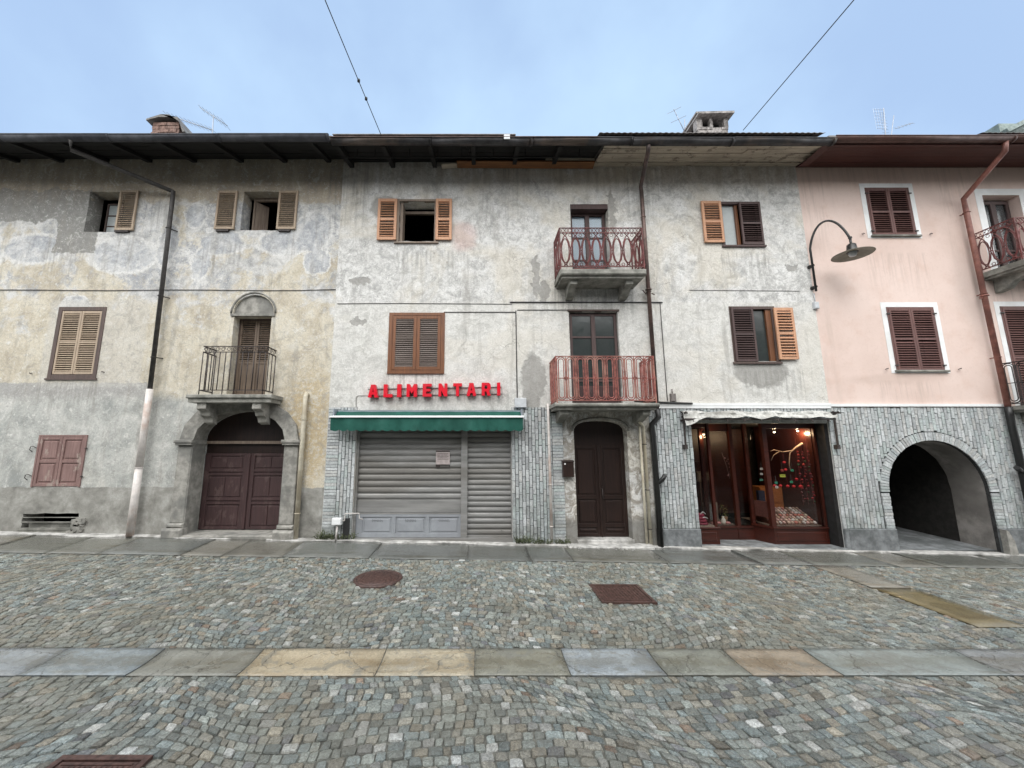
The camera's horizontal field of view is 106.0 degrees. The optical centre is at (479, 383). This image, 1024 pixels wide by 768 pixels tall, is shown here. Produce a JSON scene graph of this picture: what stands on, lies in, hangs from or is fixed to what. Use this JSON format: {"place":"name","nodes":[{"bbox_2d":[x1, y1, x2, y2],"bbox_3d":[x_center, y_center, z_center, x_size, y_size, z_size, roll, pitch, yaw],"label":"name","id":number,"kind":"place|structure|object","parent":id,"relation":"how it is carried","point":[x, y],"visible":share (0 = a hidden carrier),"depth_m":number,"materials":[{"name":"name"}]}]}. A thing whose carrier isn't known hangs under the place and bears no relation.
{"place":"outdoors","nodes":[
{"label":"outdoors","id":0,"kind":"place"},
{"bbox_2d":[0,525,1023,767],"bbox_3d":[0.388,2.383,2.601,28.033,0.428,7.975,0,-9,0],"label":"cobbled road","id":1,"kind":"structure","parent":0,"point":[969,587],"depth_m":3.36,"materials":[{"name":"stone"}]},
{"bbox_2d":[46,755,152,767],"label":"drain cover","id":2,"kind":"object","parent":1,"relation":"on","point":[101,761],"visible":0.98,"depth_m":2.47,"materials":[{"name":"metal"}]},
{"bbox_2d":[0,114,344,539],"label":"beige house","id":3,"kind":"structure","parent":1,"relation":"on","point":[167,295],"depth_m":8.27,"materials":[{"name":"paint"}]},
{"bbox_2d":[24,435,87,486],"bbox_3d":[-8.599,1.565,7.854,1.174,1.041,0.097,0,-9,0],"label":"window","id":4,"kind":"structure","parent":3,"relation":"in","point":[59,459],"depth_m":7.84,"materials":[{"name":"wood"}]},
{"bbox_2d":[44,307,106,379],"bbox_3d":[-8.596,-0.876,8.250,1.091,1.607,0.090,0,-9,0],"label":"window","id":5,"kind":"structure","parent":3,"relation":"in","point":[81,338],"depth_m":8.23,"materials":[{"name":"brown wood"}]},
{"bbox_2d":[103,190,139,232],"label":"window","id":6,"kind":"structure","parent":3,"relation":"in","point":[114,213],"depth_m":8.71,"materials":[{"name":"brown wood"}]},
{"bbox_2d":[162,110,215,132],"bbox_3d":[-7.650,-6.712,10.161,1.284,0.973,0.322,0,-9,0],"label":"television antenna","id":7,"kind":"object","parent":3,"relation":"attached to","point":[181,119],"visible":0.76,"depth_m":10.17,"materials":[{"name":"metal"}]},
{"bbox_2d":[199,107,230,130],"bbox_3d":[-7.213,-6.961,10.402,0.825,1.198,0.415,0,-9,0],"label":"television antenna","id":8,"kind":"object","parent":3,"relation":"attached to","point":[213,117],"visible":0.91,"depth_m":10.43,"materials":[{"name":"metal"}]},
{"bbox_2d":[198,412,283,529],"bbox_3d":[-4.906,1.804,8.189,1.932,2.467,0.100,0,-9,0],"label":"portal door","id":9,"kind":"structure","parent":3,"relation":"in","point":[242,479],"depth_m":8.16,"materials":[{"name":"brown wood"}]},
{"bbox_2d":[233,319,270,393],"bbox_3d":[-4.892,-0.592,8.414,0.810,1.713,0.057,0,-9,0],"label":"balcony door","id":10,"kind":"structure","parent":3,"relation":"in","point":[258,337],"depth_m":8.39,"materials":[{"name":"brown wood"}]},
{"bbox_2d":[214,191,298,231],"bbox_3d":[-5.018,-3.867,8.922,1.822,0.997,0.558,0,-9,0],"label":"window","id":11,"kind":"structure","parent":3,"relation":"in","point":[260,211],"depth_m":8.70,"materials":[{"name":"grey wood"}]},
{"bbox_2d":[353,570,401,587],"bbox_3d":[-1.490,2.874,5.684,0.700,0.034,0.700,0,-9,0],"label":"manhole cover","id":12,"kind":"object","parent":1,"relation":"on","point":[378,579],"visible":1,"depth_m":5.61,"materials":[{"name":"metal"}]},
{"bbox_2d":[0,648,1023,676],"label":"paving strip","id":13,"kind":"object","parent":1,"relation":"on","point":[266,662],"visible":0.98,"depth_m":3.64,"materials":[{"name":"grey stone"}]},
{"bbox_2d":[321,111,851,549],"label":"grey house","id":14,"kind":"structure","parent":1,"relation":"on","point":[593,300],"depth_m":8.23,"materials":[{"name":"grey paint"}]},
{"bbox_2d":[377,199,451,243],"bbox_3d":[-1.443,-3.642,8.777,1.666,1.075,0.384,0,-9,0],"label":"window","id":15,"kind":"structure","parent":14,"relation":"in","point":[399,212],"depth_m":8.63,"materials":[{"name":"orange wood"}]},
{"bbox_2d":[387,313,444,373],"bbox_3d":[-1.339,-0.876,8.245,1.203,1.344,0.100,0,-9,0],"label":"window","id":16,"kind":"structure","parent":14,"relation":"in","point":[415,360],"depth_m":8.22,"materials":[{"name":"brown wood"}]},
{"bbox_2d":[329,409,525,430],"bbox_3d":[-1.019,0.738,7.797,3.930,0.441,0.305,0,-9,0],"label":"awning","id":17,"kind":"object","parent":14,"relation":"attached to","point":[428,420],"visible":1,"depth_m":7.67,"materials":[{"name":"green fabric"}]},
{"bbox_2d":[358,382,499,397],"bbox_3d":[-1.052,0.236,7.988,3.051,0.519,0.136,0,-9,0],"label":"shop sign","id":18,"kind":"object","parent":14,"relation":"attached to","point":[373,389],"visible":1,"depth_m":7.94,"materials":[{"name":"red plastic"}]},
{"bbox_2d":[436,450,449,466],"bbox_3d":[-0.747,1.543,7.939,0.287,0.348,0.008,0,-9,0],"label":"paper notice","id":19,"kind":"object","parent":14,"relation":"attached to","point":[442,456],"visible":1,"depth_m":7.94,"materials":[{"name":"paper"}]},
{"bbox_2d":[514,398,526,407],"bbox_3d":[0.860,0.393,7.987,0.241,0.197,0.084,0,-9,0],"label":"junction box","id":20,"kind":"object","parent":14,"relation":"attached to","point":[520,402],"visible":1,"depth_m":7.95,"materials":[{"name":"grey plastic"}]},
{"bbox_2d":[561,460,573,476],"bbox_3d":[1.790,1.702,7.755,0.245,0.333,0.110,0,-9,0],"label":"mailbox","id":21,"kind":"object","parent":14,"relation":"attached to","point":[567,468],"visible":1,"depth_m":7.71,"materials":[{"name":"brown metal"}]},
{"bbox_2d":[570,204,607,268],"bbox_3d":[2.488,-3.142,8.711,0.871,1.864,0.240,0,-9,0],"label":"balcony door","id":22,"kind":"structure","parent":14,"relation":"in","point":[581,215],"depth_m":8.82,"materials":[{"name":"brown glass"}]},
{"bbox_2d":[567,309,620,402],"bbox_3d":[2.473,-0.575,8.228,1.118,2.082,0.140,0,-9,0],"label":"balcony door","id":23,"kind":"structure","parent":14,"relation":"in","point":[591,334],"depth_m":8.31,"materials":[{"name":"brown wood"}]},
{"bbox_2d":[571,417,628,536],"bbox_3d":[2.501,1.900,7.916,1.203,2.414,0.291,0,-9,0],"label":"front door","id":24,"kind":"structure","parent":14,"relation":"in","point":[601,493],"depth_m":7.99,"materials":[{"name":"brown wood"}]},
{"bbox_2d":[669,389,675,401],"bbox_3d":[4.040,0.234,8.022,0.106,0.268,0.064,0,-9,0],"label":"junction box","id":25,"kind":"object","parent":14,"relation":"attached to","point":[672,397],"visible":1,"depth_m":7.99,"materials":[{"name":"grey plastic"}]},
{"bbox_2d":[668,107,684,131],"bbox_3d":[5.251,-6.765,10.169,0.509,1.296,0.207,0,-9,0],"label":"television antenna","id":26,"kind":"object","parent":14,"relation":"attached to","point":[678,119],"visible":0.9,"depth_m":10.20,"materials":[{"name":"metal"}]},
{"bbox_2d":[699,513,708,524],"bbox_3d":[4.620,2.826,8.080,0.338,0.220,0.338,0,-9,0],"label":"folded cloth","id":27,"kind":"object","parent":14,"relation":"on","point":[702,521],"visible":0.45,"depth_m":7.97,"materials":[{"name":"red fabric"}]},
{"bbox_2d":[702,503,718,520],"bbox_3d":[5.150,2.845,8.558,0.320,0.400,0.030,0,-9,0],"label":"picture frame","id":28,"kind":"object","parent":14,"relation":"on","point":[710,508],"visible":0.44,"depth_m":8.55,"materials":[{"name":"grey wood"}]},
{"bbox_2d":[721,516,725,523],"bbox_3d":[5.330,2.961,8.393,0.097,0.160,0.097,0,-9,0],"label":"white vase","id":29,"kind":"object","parent":14,"relation":"on","point":[723,520],"visible":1,"depth_m":8.36,"materials":[{"name":"white ceramic"}]},
{"bbox_2d":[720,505,727,520],"bbox_3d":[5.416,2.848,8.516,0.166,0.382,0.140,-8,-12,40],"label":"potted plant","id":30,"kind":"object","parent":14,"relation":"on","point":[726,517],"visible":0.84,"depth_m":8.49,"materials":[{"name":"green plant"}]},
{"bbox_2d":[700,201,766,246],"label":"window","id":31,"kind":"structure","parent":14,"relation":"in","point":[728,221],"depth_m":8.64,"materials":[{"name":"orange wood"}]},
{"bbox_2d":[680,410,840,448],"bbox_3d":[5.734,0.925,7.812,3.147,0.783,0.258,0,-9,0],"label":"awning","id":32,"kind":"object","parent":14,"relation":"attached to","point":[693,417],"visible":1,"depth_m":7.85,"materials":[{"name":"white fabric"}]},
{"bbox_2d":[754,500,767,516],"bbox_3d":[5.985,2.654,8.208,0.037,0.320,0.320,4,-10,-23],"label":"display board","id":33,"kind":"object","parent":14,"relation":"attached to","point":[761,509],"visible":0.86,"depth_m":8.16,"materials":[{"name":"brown wood"}]},
{"bbox_2d":[728,306,798,363],"bbox_3d":[6.071,-1.052,8.260,1.371,1.275,0.164,0,-9,0],"label":"window","id":34,"kind":"structure","parent":14,"relation":"in","point":[766,339],"depth_m":8.24,"materials":[{"name":"brown wood"}]},
{"bbox_2d":[752,485,783,507],"bbox_3d":[6.810,2.788,9.096,0.520,0.720,0.365,0,-9,0],"label":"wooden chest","id":35,"kind":"object","parent":14,"relation":"in","point":[778,497],"visible":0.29,"depth_m":8.95,"materials":[{"name":"brown wood"}]},
{"bbox_2d":[756,514,786,524],"bbox_3d":[6.255,2.825,8.265,0.310,0.291,0.495,0,-9,0],"label":"souvenir tray","id":36,"kind":"object","parent":14,"relation":"on","point":[780,521],"visible":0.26,"depth_m":8.16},
{"bbox_2d":[771,443,802,470],"bbox_3d":[6.797,1.545,8.412,0.868,0.700,0.068,0,-9,0],"label":"decorative branch","id":37,"kind":"object","parent":14,"relation":"hanging from","point":[797,446],"visible":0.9,"depth_m":8.42,"materials":[{"name":"beige wood"}]},
{"bbox_2d":[775,507,802,524],"bbox_3d":[6.580,2.824,8.265,0.300,0.292,0.495,0,-9,0],"label":"souvenir tray","id":38,"kind":"object","parent":14,"relation":"on","point":[788,518],"visible":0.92,"depth_m":8.19,"materials":[{"name":"multicoloured"}]},
{"bbox_2d":[795,440,805,504],"bbox_3d":[6.798,1.842,8.153,0.086,1.387,0.047,0,-9,0],"label":"berry garland","id":39,"kind":"object","parent":14,"relation":"hanging from","point":[800,474],"visible":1,"depth_m":8.14},
{"bbox_2d":[784,507,817,524],"bbox_3d":[6.900,2.824,8.265,0.300,0.292,0.495,0,-9,0],"label":"souvenir tray","id":40,"kind":"object","parent":14,"relation":"on","point":[800,515],"visible":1,"depth_m":8.23,"materials":[{"name":"multicoloured"}]},
{"bbox_2d":[800,440,809,504],"bbox_3d":[6.915,1.842,8.153,0.097,1.387,0.048,0,-9,0],"label":"berry garland","id":41,"kind":"object","parent":14,"relation":"hanging from","point":[803,464],"visible":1,"depth_m":8.14},
{"bbox_2d":[805,439,815,502],"bbox_3d":[7.014,1.842,8.153,0.087,1.387,0.047,0,-9,0],"label":"berry garland","id":42,"kind":"object","parent":14,"relation":"hanging from","point":[811,476],"visible":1,"depth_m":8.12},
{"bbox_2d":[588,584,657,604],"bbox_3d":[1.930,2.861,5.235,0.700,0.040,0.650,0,-9,0],"label":"drain cover","id":43,"kind":"object","parent":1,"relation":"on","point":[636,594],"visible":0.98,"depth_m":5.19,"materials":[{"name":"metal"}]},
{"bbox_2d":[795,120,1023,554],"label":"pink house","id":44,"kind":"structure","parent":1,"relation":"on","point":[920,316],"depth_m":8.29,"materials":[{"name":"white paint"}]},
{"bbox_2d":[807,220,875,308],"bbox_3d":[7.685,-2.619,8.108,0.678,1.900,1.003,3,-9,-16],"label":"street lamp","id":45,"kind":"object","parent":44,"relation":"attached to","point":[853,251],"visible":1,"depth_m":8.13,"materials":[{"name":"grey metal"}]},
{"bbox_2d":[873,108,914,134],"bbox_3d":[11.732,-7.185,10.868,1.057,1.331,0.259,0,-9,0],"label":"television antenna","id":46,"kind":"object","parent":44,"relation":"attached to","point":[884,126],"visible":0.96,"depth_m":10.87,"materials":[{"name":"metal"}]},
{"bbox_2d":[859,183,932,237],"bbox_3d":[9.324,-3.928,8.704,1.620,1.347,0.117,0,-9,0],"label":"window","id":47,"kind":"structure","parent":44,"relation":"in","point":[865,188],"depth_m":8.70,"materials":[{"name":"white paint"}]},
{"bbox_2d":[880,302,961,372],"bbox_3d":[9.360,-1.004,8.246,1.646,1.567,0.117,0,-9,0],"label":"window","id":48,"kind":"structure","parent":44,"relation":"in","point":[887,308],"depth_m":8.23,"materials":[{"name":"white paint"}]},
{"bbox_2d":[974,189,1023,269],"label":"balcony door","id":49,"kind":"structure","parent":44,"relation":"in","point":[990,213],"depth_m":8.78,"materials":[{"name":"white paint"}]},
{"bbox_2d":[993,302,1023,405],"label":"window","id":50,"kind":"structure","parent":44,"relation":"in","point":[1000,307],"depth_m":8.24,"materials":[{"name":"white paint"}]},
{"bbox_3d":[0.500,-3.497,-7.145,45.000,10.500,6.800,0,-9,0],"label":"plain house","id":51,"kind":"object","parent":1,"relation":"on","visible":0},
{"bbox_2d":[325,0,381,135],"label":"overhead cable","id":52,"kind":"object","parent":51,"relation":"attached to","point":[358,81],"visible":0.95,"depth_m":6.40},
{"bbox_2d":[743,0,853,129],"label":"overhead cable","id":53,"kind":"object","parent":51,"relation":"attached to","point":[801,61],"visible":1,"depth_m":6.32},
{"bbox_2d":[0,534,1023,628],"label":"pavement","id":54,"kind":"structure","parent":0,"point":[837,563],"depth_m":6.86,"materials":[{"name":"stone"}]},
{"bbox_2d":[0,531,1023,555],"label":"cement edge","id":55,"kind":"object","parent":54,"relation":"on","point":[505,543],"visible":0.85,"depth_m":7.50,"materials":[{"name":"grey concrete"}]},
{"bbox_2d":[311,529,338,539],"bbox_3d":[-2.991,2.934,7.497,0.607,0.213,0.253,0,-9,0],"label":"weed","id":56,"kind":"object","parent":55,"relation":"on","point":[325,537],"visible":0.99,"depth_m":7.51,"materials":[{"name":"green plant"}]},
{"bbox_2d":[332,513,362,540],"bbox_3d":[-2.586,2.801,7.545,0.571,0.517,0.155,0,-9,0],"label":"meter post","id":57,"kind":"object","parent":55,"relation":"on","point":[346,523],"visible":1,"depth_m":7.56,"materials":[{"name":"white metal"}]},
{"bbox_2d":[337,531,358,539],"bbox_3d":[-2.585,2.970,7.546,0.466,0.169,0.181,1,-9,-9],"label":"weed","id":58,"kind":"object","parent":55,"relation":"on","point":[342,536],"visible":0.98,"depth_m":7.55,"materials":[{"name":"green plant"}]},
{"bbox_2d":[512,533,533,543],"bbox_3d":[0.875,3.007,7.481,0.548,0.217,0.204,1,-9,-6],"label":"weed","id":59,"kind":"object","parent":55,"relation":"on","point":[519,540],"visible":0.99,"depth_m":7.51,"materials":[{"name":"green plant"}]},
{"bbox_2d":[528,538,552,543],"bbox_3d":[1.235,3.038,7.498,0.551,0.177,0.147,0,-9,0],"label":"weed","id":60,"kind":"object","parent":55,"relation":"on","point":[542,541],"visible":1,"depth_m":7.51,"materials":[{"name":"green plant"}]},
{"bbox_2d":[554,536,570,543],"bbox_3d":[1.620,3.060,7.516,0.386,0.152,0.162,0,-9,0],"label":"weed","id":61,"kind":"object","parent":55,"relation":"on","point":[562,542],"visible":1,"depth_m":7.53,"materials":[{"name":"green plant"}]},
{"bbox_2d":[570,544,634,550],"bbox_3d":[2.414,3.115,7.326,1.397,0.046,0.362,0,-9,0],"label":"plaster rubble","id":62,"kind":"object","parent":54,"relation":"on","point":[633,549],"visible":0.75,"depth_m":7.27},
{"bbox_2d":[0,0,1023,136],"label":"sky","id":63,"kind":"structure","parent":0,"point":[518,67],"materials":[{"name":"blue"}]},
{"bbox_2d":[696,471,709,510],"bbox_3d":[5.180,2.560,8.825,0.300,1.087,0.050,0,-9,0],"label":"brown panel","id":64,"kind":"object","parent":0,"point":[698,476],"visible":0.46,"depth_m":8.86,"materials":[{"name":"brown wood"}]},
{"bbox_2d":[756,490,765,500],"bbox_3d":[6.350,2.564,8.668,0.140,0.320,0.080,0,-9,0],"label":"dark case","id":65,"kind":"object","parent":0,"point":[760,495],"visible":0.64,"depth_m":8.64,"materials":[{"name":"blue"}]},
{"bbox_2d":[895,526,997,550],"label":"passage path","id":66,"kind":"structure","parent":0,"point":[911,539],"depth_m":8.09,"materials":[{"name":"grey concrete"}]}
]}

